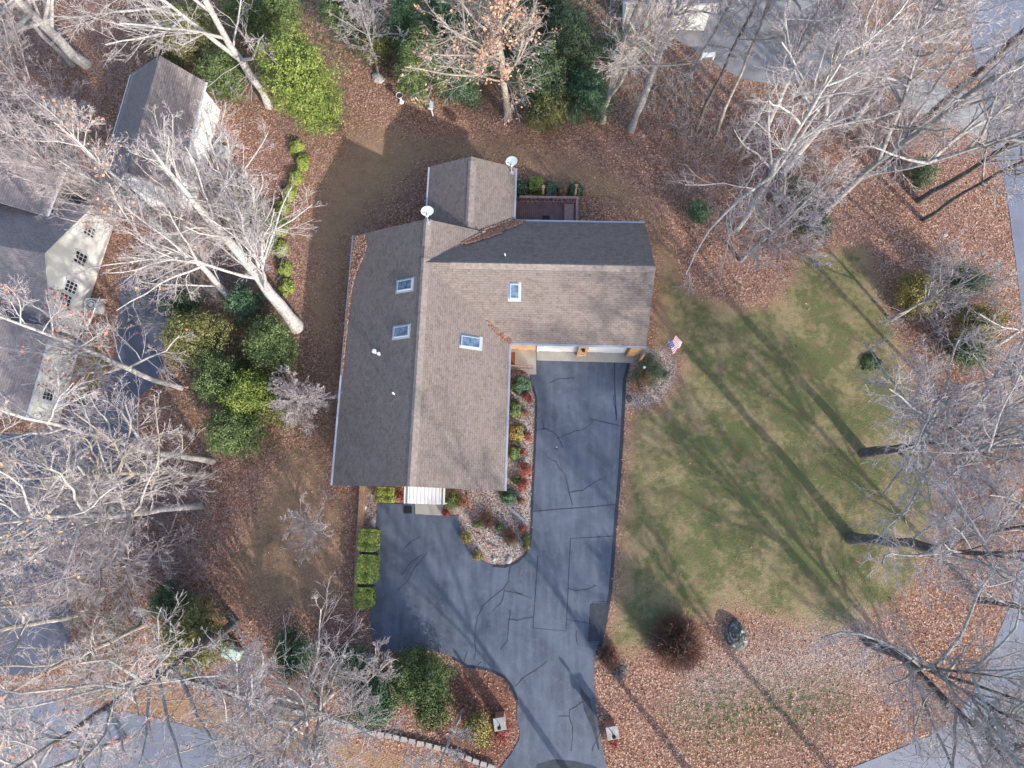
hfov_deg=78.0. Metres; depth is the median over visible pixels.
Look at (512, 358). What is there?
doormat
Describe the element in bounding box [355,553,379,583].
clipped hedge
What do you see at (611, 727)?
gate pillar
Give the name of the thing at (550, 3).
evergreen shrub
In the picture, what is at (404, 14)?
evergreen shrub
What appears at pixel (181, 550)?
undergrowth
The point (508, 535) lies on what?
twiggy bush
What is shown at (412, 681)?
evergreen shrub
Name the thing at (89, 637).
undergrowth
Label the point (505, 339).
leaf drift
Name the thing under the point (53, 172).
bare tree
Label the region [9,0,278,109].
bare tree
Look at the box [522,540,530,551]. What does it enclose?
bed plant
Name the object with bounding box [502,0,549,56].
evergreen shrub
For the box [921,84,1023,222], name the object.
bare tree
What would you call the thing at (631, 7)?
house
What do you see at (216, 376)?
evergreen shrub
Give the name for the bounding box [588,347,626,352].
garage door
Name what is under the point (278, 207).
lime mound
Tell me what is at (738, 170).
undergrowth
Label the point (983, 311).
evergreen shrub
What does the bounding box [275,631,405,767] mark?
bare tree
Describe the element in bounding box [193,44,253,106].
evergreen shrub
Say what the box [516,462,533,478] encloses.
bed plant
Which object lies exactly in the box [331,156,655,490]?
house
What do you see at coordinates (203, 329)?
evergreen shrub
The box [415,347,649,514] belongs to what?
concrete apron
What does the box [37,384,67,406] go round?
door
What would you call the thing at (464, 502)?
plant
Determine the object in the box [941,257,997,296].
evergreen shrub
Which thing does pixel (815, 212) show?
bare tree
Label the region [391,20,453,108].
evergreen shrub
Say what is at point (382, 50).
evergreen shrub
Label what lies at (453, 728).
bare tree
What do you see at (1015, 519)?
undergrowth
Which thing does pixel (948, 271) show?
bare tree
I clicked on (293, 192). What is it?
lime mound
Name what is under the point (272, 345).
evergreen shrub
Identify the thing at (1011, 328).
bare tree
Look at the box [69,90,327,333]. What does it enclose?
bare tree
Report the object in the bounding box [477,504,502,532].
twiggy bush
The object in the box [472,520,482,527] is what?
bed plant
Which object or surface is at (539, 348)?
garage door
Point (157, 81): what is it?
house
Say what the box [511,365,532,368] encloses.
porch railing
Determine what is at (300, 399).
bare tree
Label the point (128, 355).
parking lot
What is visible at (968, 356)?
evergreen shrub
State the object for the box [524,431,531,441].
bed plant
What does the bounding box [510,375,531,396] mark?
round boxwood
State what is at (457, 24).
evergreen shrub
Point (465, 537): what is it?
bed plant
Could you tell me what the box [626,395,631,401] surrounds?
rock
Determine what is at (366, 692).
bare tree
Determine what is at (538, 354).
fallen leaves
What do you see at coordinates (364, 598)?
clipped hedge
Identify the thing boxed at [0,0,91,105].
bare tree
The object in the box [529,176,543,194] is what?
deck boxwood
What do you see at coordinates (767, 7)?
bare tree
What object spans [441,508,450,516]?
bed plant
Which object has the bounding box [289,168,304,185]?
lime mound
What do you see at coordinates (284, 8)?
evergreen shrub
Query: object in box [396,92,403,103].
birdbath
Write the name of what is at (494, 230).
leaf drift
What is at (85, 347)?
bare tree
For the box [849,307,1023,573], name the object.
bare tree
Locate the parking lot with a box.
[0,270,179,674]
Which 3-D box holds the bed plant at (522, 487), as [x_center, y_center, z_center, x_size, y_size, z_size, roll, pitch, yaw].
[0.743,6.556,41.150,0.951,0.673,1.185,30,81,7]
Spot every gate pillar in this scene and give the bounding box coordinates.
[493,711,506,731]
[604,719,619,740]
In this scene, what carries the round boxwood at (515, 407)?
on the ground
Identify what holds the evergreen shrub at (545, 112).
on the ground
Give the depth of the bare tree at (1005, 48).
37.63 m
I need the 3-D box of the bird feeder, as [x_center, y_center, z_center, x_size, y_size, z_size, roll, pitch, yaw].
[-5.904,-20.094,46.325,0.400,1.450,0.520,1,79,2]
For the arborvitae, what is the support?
on the ground
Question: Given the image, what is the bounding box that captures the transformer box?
[221,645,242,661]
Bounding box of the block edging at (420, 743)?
[160,675,494,767]
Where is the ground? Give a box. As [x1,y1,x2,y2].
[0,0,1023,767]
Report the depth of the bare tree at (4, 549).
37.71 m
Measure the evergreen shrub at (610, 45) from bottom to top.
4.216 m
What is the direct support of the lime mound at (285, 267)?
on the ground
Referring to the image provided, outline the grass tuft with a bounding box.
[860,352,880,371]
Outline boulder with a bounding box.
[725,621,747,652]
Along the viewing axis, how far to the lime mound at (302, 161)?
46.23 m
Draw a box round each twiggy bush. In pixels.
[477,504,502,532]
[499,523,522,548]
[595,643,621,671]
[606,658,630,684]
[645,609,713,683]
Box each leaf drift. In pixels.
[341,234,366,375]
[461,219,525,244]
[487,321,512,344]
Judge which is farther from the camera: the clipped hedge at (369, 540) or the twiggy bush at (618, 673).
the clipped hedge at (369, 540)
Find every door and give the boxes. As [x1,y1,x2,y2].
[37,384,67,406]
[537,346,577,351]
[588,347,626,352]
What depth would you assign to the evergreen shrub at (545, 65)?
44.20 m
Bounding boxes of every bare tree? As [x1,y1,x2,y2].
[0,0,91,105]
[0,14,96,157]
[0,76,238,282]
[0,104,36,173]
[0,274,198,402]
[0,360,215,584]
[0,379,221,568]
[0,396,203,622]
[0,503,48,608]
[0,507,198,638]
[0,543,77,713]
[0,556,104,631]
[0,589,307,767]
[0,612,152,722]
[0,662,139,767]
[1,3,75,67]
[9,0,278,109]
[21,96,246,314]
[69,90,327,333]
[138,572,406,767]
[265,364,341,434]
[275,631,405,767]
[279,490,333,565]
[310,636,401,722]
[328,0,409,74]
[398,0,561,127]
[402,708,478,767]
[591,0,741,124]
[600,0,741,133]
[669,0,984,297]
[688,0,757,75]
[695,0,790,132]
[714,0,803,135]
[728,147,860,283]
[735,0,865,151]
[762,0,863,132]
[776,0,1023,179]
[805,526,1023,767]
[808,0,1023,213]
[845,441,1023,615]
[847,0,1005,127]
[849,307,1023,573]
[872,230,1022,339]
[902,6,1023,137]
[915,34,1023,203]
[917,633,1023,767]
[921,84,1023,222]
[931,543,1023,638]
[951,313,1023,452]
[968,295,1023,350]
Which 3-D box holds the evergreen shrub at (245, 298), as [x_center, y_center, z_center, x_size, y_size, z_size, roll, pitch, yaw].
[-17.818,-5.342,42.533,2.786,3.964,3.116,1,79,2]
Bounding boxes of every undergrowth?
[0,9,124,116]
[40,447,234,637]
[43,577,155,690]
[83,220,291,349]
[269,621,394,726]
[556,25,724,136]
[659,86,847,267]
[812,77,958,170]
[914,254,1023,389]
[926,357,1023,602]
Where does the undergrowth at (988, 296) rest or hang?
on the ground
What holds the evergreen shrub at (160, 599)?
on the ground
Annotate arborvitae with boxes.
[252,15,349,138]
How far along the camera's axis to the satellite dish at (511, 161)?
42.23 m
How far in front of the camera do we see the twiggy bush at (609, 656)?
38.66 m
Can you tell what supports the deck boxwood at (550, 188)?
on the ground
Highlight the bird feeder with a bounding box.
[427,101,433,115]
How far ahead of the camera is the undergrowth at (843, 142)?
44.85 m
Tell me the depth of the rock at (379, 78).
47.60 m
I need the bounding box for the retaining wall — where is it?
[353,486,365,602]
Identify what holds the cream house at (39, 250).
on the ground
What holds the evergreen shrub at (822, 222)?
on the ground
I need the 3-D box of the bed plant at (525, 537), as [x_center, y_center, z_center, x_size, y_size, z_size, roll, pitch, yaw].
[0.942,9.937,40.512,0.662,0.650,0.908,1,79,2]
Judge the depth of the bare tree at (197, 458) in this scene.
29.86 m
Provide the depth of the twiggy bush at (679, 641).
37.57 m
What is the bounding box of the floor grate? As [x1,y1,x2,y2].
[404,506,411,513]
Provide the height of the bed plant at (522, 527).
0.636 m
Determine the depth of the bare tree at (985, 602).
36.38 m
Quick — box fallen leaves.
[0,0,1022,767]
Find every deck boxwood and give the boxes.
[516,180,528,195]
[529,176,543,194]
[544,181,557,195]
[558,186,567,195]
[568,182,583,197]
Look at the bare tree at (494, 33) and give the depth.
37.87 m
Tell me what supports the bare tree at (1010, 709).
on the ground
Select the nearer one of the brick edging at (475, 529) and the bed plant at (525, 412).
the brick edging at (475, 529)
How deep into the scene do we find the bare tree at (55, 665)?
31.98 m
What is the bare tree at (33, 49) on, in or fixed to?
on the ground
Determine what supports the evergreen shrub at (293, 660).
on the ground
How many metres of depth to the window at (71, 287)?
43.07 m
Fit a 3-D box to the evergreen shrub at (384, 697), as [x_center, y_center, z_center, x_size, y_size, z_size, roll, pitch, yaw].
[-8.458,18.676,37.590,3.790,3.658,4.409,1,79,2]
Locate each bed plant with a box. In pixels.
[396,491,403,502]
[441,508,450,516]
[460,529,473,543]
[471,551,484,561]
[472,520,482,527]
[494,522,504,531]
[510,473,519,484]
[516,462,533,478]
[517,476,530,492]
[517,496,524,504]
[518,524,526,531]
[520,409,529,415]
[521,391,533,403]
[521,447,525,455]
[522,533,530,545]
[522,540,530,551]
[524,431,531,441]
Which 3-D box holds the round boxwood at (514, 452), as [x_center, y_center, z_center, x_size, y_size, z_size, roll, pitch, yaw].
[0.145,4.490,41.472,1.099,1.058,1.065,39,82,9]
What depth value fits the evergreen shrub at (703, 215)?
43.30 m
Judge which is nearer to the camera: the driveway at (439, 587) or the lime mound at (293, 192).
the driveway at (439, 587)
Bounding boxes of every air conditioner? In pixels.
[83,298,105,314]
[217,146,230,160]
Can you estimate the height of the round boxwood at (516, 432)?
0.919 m
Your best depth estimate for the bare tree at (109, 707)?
26.91 m
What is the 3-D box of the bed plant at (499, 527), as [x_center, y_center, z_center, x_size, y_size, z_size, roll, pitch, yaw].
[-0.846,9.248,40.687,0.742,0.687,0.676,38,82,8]
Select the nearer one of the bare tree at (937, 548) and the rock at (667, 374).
the bare tree at (937, 548)
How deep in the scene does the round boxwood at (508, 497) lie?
40.79 m
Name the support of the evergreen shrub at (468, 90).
on the ground
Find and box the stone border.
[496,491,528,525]
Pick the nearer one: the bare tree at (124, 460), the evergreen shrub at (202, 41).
the bare tree at (124, 460)
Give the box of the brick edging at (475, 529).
[467,494,498,549]
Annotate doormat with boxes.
[511,352,514,364]
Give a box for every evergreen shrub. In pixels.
[139,0,229,75]
[142,579,190,621]
[144,33,186,66]
[146,585,235,681]
[154,306,237,373]
[156,289,205,320]
[188,348,256,415]
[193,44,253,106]
[199,407,269,458]
[212,179,251,213]
[215,0,283,46]
[215,366,280,417]
[219,281,268,330]
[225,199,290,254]
[239,310,303,377]
[256,393,303,432]
[259,0,304,30]
[264,624,321,684]
[315,0,380,48]
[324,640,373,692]
[339,661,404,732]
[355,13,401,68]
[384,641,457,724]
[385,0,434,62]
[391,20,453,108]
[412,690,455,736]
[425,0,459,43]
[437,0,508,82]
[440,58,484,110]
[444,488,462,510]
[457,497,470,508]
[458,705,494,749]
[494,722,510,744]
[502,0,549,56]
[510,26,573,108]
[521,83,573,134]
[530,0,575,39]
[544,0,605,81]
[559,65,617,128]
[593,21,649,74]
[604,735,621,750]
[622,349,671,388]
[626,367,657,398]
[687,196,717,225]
[779,175,822,216]
[789,204,837,239]
[891,266,945,320]
[904,154,941,193]
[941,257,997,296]
[944,331,990,376]
[949,298,1012,342]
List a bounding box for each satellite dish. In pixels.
[421,206,433,224]
[506,156,516,174]
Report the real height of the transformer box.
0.750 m
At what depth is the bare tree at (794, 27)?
35.44 m
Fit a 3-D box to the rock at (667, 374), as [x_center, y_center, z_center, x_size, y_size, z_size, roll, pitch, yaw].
[10.449,-0.554,42.521,0.571,0.285,0.533,-7,79,0]
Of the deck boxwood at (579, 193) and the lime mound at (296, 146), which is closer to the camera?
the deck boxwood at (579, 193)
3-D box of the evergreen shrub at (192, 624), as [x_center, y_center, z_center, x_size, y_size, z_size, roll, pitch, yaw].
[-19.524,15.300,37.969,5.376,4.927,4.696,41,83,9]
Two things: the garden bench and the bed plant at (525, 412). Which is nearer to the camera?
the bed plant at (525, 412)
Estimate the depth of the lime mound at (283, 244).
44.97 m
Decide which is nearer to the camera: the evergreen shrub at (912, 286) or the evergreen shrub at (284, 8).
the evergreen shrub at (912, 286)
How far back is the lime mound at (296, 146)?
46.51 m
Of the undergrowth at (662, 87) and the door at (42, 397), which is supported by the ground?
the undergrowth at (662, 87)
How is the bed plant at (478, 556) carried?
on the ground
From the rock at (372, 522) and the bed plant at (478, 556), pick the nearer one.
the bed plant at (478, 556)
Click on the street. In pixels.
(1016, 214)
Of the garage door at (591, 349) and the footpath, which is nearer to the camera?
the garage door at (591, 349)
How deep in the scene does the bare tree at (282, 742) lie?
30.99 m
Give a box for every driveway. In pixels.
[371,359,629,767]
[674,0,855,83]
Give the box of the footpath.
[897,78,989,140]
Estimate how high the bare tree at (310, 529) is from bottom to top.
6.230 m
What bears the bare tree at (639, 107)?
on the ground
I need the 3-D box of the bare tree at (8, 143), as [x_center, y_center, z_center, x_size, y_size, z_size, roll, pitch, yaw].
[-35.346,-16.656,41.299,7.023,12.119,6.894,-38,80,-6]
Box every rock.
[369,517,374,527]
[372,72,384,83]
[506,555,511,563]
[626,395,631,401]
[663,372,670,379]
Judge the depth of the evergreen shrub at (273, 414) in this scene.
40.68 m
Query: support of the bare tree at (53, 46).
on the ground
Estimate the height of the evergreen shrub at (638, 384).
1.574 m
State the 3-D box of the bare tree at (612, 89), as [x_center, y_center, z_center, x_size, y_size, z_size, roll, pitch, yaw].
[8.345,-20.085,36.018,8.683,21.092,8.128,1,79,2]
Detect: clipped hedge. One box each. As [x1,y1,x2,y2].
[354,586,376,608]
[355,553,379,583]
[357,528,380,551]
[374,486,396,503]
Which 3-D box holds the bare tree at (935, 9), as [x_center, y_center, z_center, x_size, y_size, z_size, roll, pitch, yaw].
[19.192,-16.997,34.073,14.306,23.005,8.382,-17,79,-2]
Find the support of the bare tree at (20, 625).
on the ground
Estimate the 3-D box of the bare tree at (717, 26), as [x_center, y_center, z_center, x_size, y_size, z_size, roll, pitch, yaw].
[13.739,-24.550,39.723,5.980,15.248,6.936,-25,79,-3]
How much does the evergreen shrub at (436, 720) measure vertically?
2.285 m
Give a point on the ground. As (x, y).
(792, 506)
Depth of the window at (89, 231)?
43.91 m
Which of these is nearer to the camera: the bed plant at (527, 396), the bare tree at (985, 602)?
the bare tree at (985, 602)
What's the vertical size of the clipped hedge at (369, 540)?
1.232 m
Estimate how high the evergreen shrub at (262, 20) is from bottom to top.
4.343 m
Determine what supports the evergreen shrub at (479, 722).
on the ground
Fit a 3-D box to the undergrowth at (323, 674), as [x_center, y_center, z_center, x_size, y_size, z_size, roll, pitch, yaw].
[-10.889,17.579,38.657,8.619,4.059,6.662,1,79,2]
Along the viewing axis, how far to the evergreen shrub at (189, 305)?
41.92 m
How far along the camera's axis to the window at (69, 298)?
42.95 m
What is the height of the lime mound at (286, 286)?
0.706 m
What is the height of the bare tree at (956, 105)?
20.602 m
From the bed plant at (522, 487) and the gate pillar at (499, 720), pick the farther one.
the bed plant at (522, 487)
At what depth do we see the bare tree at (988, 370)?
35.72 m
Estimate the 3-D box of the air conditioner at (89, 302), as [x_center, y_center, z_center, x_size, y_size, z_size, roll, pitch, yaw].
[-29.416,-5.475,44.489,0.960,0.783,0.960,1,79,2]
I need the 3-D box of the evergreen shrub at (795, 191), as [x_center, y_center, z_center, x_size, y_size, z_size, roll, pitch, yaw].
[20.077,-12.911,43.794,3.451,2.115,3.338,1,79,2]
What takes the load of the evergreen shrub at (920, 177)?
on the ground
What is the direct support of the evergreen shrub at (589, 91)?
on the ground
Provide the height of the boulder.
0.829 m
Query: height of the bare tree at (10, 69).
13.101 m
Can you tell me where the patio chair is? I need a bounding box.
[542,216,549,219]
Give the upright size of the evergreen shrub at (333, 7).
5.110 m
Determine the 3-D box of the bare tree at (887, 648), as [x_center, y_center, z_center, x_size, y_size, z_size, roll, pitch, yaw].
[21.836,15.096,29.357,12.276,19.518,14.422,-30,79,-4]
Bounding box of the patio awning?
[404,487,445,504]
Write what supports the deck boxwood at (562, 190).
on the ground
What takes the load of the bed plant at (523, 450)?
on the ground
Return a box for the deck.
[516,196,578,219]
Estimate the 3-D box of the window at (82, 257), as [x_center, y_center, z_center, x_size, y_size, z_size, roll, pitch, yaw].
[-29.702,-8.633,43.483,0.064,1.250,0.950,10,79,4]
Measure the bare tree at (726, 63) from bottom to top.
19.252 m
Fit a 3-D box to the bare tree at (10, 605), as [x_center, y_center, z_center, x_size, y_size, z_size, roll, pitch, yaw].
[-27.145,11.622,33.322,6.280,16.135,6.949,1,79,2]
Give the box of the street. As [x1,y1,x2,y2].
[0,0,1023,767]
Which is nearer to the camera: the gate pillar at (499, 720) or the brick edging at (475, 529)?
the gate pillar at (499, 720)
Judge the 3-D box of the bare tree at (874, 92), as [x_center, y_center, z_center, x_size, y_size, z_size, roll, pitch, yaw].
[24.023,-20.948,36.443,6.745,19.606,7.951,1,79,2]
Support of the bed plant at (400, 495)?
on the ground
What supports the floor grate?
on the driveway at (439, 587)
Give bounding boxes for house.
[0,138,112,421]
[100,56,220,209]
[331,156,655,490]
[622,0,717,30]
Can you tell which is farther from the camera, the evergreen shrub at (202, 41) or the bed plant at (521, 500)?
the evergreen shrub at (202, 41)
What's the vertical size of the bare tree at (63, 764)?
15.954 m
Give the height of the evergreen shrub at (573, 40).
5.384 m
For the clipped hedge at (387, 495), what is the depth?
40.76 m
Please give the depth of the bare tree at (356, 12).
43.07 m
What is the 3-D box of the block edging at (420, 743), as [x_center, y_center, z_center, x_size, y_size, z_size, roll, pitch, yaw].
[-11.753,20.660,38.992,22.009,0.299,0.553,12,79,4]
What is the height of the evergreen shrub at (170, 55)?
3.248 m
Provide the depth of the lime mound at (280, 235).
45.33 m
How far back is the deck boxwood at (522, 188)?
45.09 m
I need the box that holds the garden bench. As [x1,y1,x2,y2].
[701,52,715,59]
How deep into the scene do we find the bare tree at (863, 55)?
30.23 m
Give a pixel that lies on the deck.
(553, 210)
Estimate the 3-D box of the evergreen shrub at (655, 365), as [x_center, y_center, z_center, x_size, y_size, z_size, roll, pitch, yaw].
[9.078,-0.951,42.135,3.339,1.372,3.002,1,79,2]
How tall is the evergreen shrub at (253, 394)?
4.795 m
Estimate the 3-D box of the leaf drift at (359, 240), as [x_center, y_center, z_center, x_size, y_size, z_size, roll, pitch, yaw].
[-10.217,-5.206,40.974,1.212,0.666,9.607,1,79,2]
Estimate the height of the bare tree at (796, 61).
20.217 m
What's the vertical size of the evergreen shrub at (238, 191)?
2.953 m
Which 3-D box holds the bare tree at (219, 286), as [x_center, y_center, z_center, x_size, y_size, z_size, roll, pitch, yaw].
[-21.898,-9.135,37.597,8.693,15.857,7.264,38,82,8]
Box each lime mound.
[272,239,289,258]
[275,200,290,215]
[275,220,287,237]
[277,260,292,277]
[277,278,294,296]
[281,183,297,202]
[289,138,304,155]
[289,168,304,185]
[295,153,309,170]
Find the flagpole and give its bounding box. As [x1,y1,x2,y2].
[655,335,682,357]
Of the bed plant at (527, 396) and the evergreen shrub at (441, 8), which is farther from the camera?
the evergreen shrub at (441, 8)
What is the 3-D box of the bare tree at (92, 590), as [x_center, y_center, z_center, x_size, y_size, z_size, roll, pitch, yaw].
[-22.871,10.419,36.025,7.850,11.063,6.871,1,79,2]
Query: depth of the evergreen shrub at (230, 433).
39.71 m
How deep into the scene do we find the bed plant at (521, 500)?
40.85 m
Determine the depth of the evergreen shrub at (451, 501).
40.75 m
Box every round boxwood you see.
[500,488,517,505]
[508,424,525,442]
[508,444,521,461]
[509,399,521,417]
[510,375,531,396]
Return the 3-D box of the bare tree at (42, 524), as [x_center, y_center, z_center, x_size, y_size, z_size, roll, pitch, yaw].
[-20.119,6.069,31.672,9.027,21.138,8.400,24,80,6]
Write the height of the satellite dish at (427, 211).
0.894 m
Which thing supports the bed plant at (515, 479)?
on the ground
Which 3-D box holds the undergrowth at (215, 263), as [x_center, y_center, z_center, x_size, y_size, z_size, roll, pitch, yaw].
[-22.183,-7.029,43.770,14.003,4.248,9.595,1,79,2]
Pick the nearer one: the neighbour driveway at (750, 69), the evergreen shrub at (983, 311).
the evergreen shrub at (983, 311)
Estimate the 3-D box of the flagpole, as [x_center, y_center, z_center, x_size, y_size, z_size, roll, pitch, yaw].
[10.276,-2.226,40.794,1.123,4.270,0.813,-40,80,-6]
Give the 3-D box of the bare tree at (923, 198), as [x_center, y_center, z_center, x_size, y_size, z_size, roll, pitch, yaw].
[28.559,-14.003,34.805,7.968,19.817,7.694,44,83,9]
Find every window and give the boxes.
[58,290,73,307]
[62,278,78,295]
[72,249,88,267]
[82,224,96,239]
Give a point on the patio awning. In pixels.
(420, 495)

